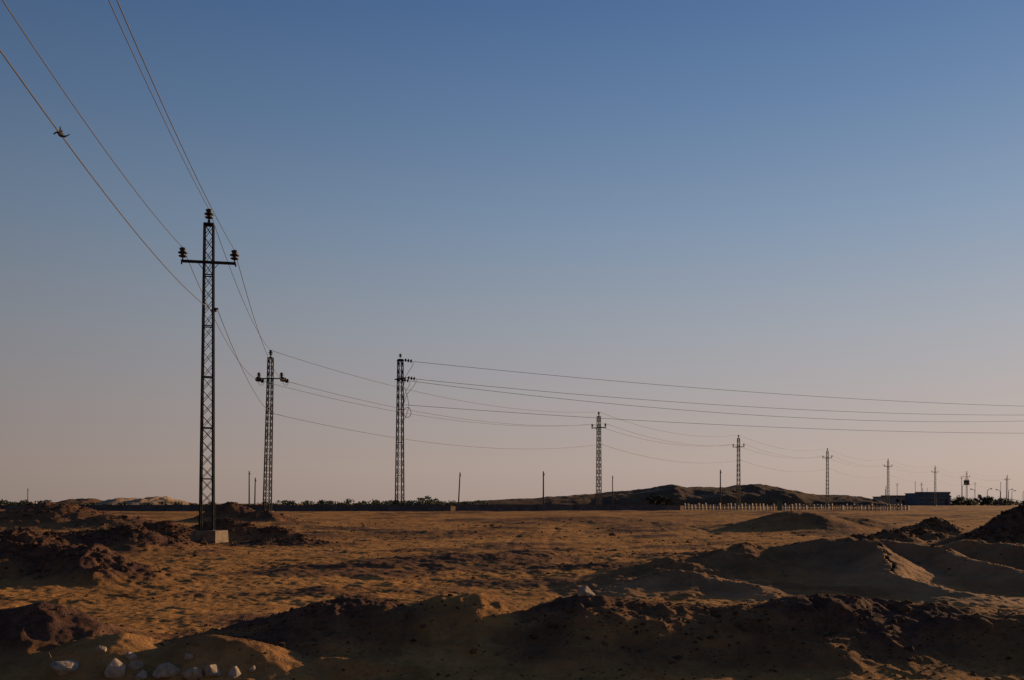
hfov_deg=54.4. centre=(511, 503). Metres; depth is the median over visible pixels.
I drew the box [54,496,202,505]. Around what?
sand hill
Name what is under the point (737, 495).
lattice power pole
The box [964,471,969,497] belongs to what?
lattice power pole
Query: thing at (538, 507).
boundary wall
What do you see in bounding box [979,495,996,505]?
tree
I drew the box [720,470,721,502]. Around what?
utility post
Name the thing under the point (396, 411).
power line
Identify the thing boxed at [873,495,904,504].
building
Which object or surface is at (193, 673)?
rock
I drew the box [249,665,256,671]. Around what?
rock
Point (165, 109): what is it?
power line
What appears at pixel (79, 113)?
power line
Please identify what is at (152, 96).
power line
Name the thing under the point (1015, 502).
tree
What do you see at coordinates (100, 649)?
rock
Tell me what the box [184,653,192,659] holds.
rock
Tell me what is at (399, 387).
power line
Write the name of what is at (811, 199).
sky
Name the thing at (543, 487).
utility post
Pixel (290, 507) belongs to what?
boundary wall
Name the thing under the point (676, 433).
power line
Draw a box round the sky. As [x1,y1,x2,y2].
[0,0,1023,503]
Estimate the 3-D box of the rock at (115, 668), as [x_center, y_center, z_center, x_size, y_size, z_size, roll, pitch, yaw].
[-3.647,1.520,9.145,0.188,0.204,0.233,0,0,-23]
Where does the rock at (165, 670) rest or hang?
on the ground
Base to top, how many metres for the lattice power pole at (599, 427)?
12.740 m
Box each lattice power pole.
[178,209,238,542]
[255,350,288,511]
[591,412,605,504]
[732,435,744,507]
[822,448,832,506]
[884,459,891,504]
[934,467,938,505]
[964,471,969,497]
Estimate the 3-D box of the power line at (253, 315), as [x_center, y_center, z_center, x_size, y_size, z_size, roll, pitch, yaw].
[-13.809,-9.036,55.898,0.026,1.117,37.026,0,0,-10]
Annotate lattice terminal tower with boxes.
[394,354,416,504]
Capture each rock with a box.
[49,653,78,675]
[95,645,106,652]
[104,658,125,678]
[125,651,136,658]
[127,661,143,669]
[135,670,147,679]
[152,663,179,678]
[182,667,202,679]
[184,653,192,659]
[203,664,220,676]
[227,666,240,678]
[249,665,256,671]
[577,585,594,595]
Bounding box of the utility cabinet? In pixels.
[777,500,782,510]
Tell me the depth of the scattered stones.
16.58 m
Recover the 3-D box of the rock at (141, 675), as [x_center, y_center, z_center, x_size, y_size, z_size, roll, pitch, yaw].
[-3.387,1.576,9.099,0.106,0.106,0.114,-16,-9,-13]
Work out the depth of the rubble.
19.43 m
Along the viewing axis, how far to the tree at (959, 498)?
345.45 m
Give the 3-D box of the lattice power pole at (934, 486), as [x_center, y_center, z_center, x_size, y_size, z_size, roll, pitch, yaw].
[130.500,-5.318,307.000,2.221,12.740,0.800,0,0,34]
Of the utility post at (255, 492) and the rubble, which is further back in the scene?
the utility post at (255, 492)
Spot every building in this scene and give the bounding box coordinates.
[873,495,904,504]
[904,492,950,505]
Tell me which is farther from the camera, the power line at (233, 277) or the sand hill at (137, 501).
the sand hill at (137, 501)
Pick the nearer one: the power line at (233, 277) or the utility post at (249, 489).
the power line at (233, 277)
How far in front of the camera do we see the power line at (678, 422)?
119.23 m
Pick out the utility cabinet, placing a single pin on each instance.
(779, 504)
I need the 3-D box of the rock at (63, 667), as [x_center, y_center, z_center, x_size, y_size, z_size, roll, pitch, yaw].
[-4.126,1.510,9.206,0.316,0.221,0.247,16,-5,-43]
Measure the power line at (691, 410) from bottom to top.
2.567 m
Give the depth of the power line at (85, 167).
17.47 m
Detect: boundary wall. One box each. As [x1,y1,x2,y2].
[0,504,450,510]
[455,504,679,510]
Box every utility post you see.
[248,471,249,503]
[254,478,255,504]
[458,472,460,503]
[543,471,544,504]
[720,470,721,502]
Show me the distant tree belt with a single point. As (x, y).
(420, 501)
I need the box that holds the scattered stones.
[8,506,1023,679]
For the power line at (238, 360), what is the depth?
45.11 m
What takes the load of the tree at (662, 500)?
on the ground
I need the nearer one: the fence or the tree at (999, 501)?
the fence
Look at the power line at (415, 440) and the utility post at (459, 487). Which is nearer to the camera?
the power line at (415, 440)
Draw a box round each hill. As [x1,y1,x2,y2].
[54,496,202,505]
[405,484,896,505]
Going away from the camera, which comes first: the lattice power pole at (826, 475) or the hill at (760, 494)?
the lattice power pole at (826, 475)
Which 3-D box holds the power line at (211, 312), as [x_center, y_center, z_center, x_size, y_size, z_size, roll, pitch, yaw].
[-15.700,-9.058,55.888,0.026,1.098,37.692,0,0,-10]
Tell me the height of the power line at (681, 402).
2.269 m
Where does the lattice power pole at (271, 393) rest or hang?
on the ground
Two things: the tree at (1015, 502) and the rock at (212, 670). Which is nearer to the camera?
the rock at (212, 670)
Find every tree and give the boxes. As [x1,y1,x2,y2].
[646,492,662,504]
[653,498,675,504]
[656,497,666,504]
[951,495,975,504]
[951,498,968,505]
[959,499,978,505]
[973,494,986,504]
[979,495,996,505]
[988,497,1014,505]
[1002,498,1019,505]
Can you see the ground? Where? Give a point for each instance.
(837, 561)
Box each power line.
[0,49,210,309]
[2,0,181,246]
[108,0,208,208]
[116,0,233,248]
[185,254,253,377]
[212,219,267,346]
[218,311,273,413]
[237,260,281,379]
[274,351,550,411]
[274,384,587,425]
[276,414,599,448]
[291,382,604,425]
[411,405,962,432]
[413,381,1004,421]
[414,361,1005,405]
[418,379,956,414]
[600,412,734,436]
[608,424,738,445]
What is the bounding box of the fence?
[684,503,909,510]
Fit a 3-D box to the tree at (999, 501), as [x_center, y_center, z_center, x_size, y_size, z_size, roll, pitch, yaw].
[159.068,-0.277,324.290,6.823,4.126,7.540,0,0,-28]
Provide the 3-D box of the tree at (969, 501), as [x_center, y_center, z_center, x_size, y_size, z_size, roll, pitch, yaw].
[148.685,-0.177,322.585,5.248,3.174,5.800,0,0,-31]
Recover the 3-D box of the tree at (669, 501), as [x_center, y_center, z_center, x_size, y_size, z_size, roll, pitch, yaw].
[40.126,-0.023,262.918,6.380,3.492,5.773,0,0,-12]
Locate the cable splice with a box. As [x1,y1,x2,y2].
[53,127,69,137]
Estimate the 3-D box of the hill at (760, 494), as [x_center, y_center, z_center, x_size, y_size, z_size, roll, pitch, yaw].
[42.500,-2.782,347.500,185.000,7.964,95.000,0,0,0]
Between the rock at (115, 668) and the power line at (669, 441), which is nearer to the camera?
the rock at (115, 668)
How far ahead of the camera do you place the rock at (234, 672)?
9.15 m
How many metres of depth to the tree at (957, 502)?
337.27 m
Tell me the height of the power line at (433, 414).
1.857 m
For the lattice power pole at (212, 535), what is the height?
13.006 m
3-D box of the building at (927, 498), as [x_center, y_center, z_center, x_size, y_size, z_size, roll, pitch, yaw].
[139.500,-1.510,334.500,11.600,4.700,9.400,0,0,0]
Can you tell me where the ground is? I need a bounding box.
[0,502,1023,679]
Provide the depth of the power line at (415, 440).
89.46 m
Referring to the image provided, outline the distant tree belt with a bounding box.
[0,496,1023,505]
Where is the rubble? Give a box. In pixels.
[0,501,1023,679]
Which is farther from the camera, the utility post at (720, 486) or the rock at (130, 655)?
the utility post at (720, 486)
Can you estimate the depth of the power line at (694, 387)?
121.38 m
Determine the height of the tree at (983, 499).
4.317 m
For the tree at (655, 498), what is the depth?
254.84 m
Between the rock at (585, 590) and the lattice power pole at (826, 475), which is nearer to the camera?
the rock at (585, 590)
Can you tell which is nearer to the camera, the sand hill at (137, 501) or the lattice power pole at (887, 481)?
the lattice power pole at (887, 481)
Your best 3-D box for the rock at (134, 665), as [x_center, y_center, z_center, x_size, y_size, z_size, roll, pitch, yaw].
[-3.508,1.512,9.255,0.138,0.098,0.108,0,0,3]
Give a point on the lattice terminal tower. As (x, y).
(402, 379)

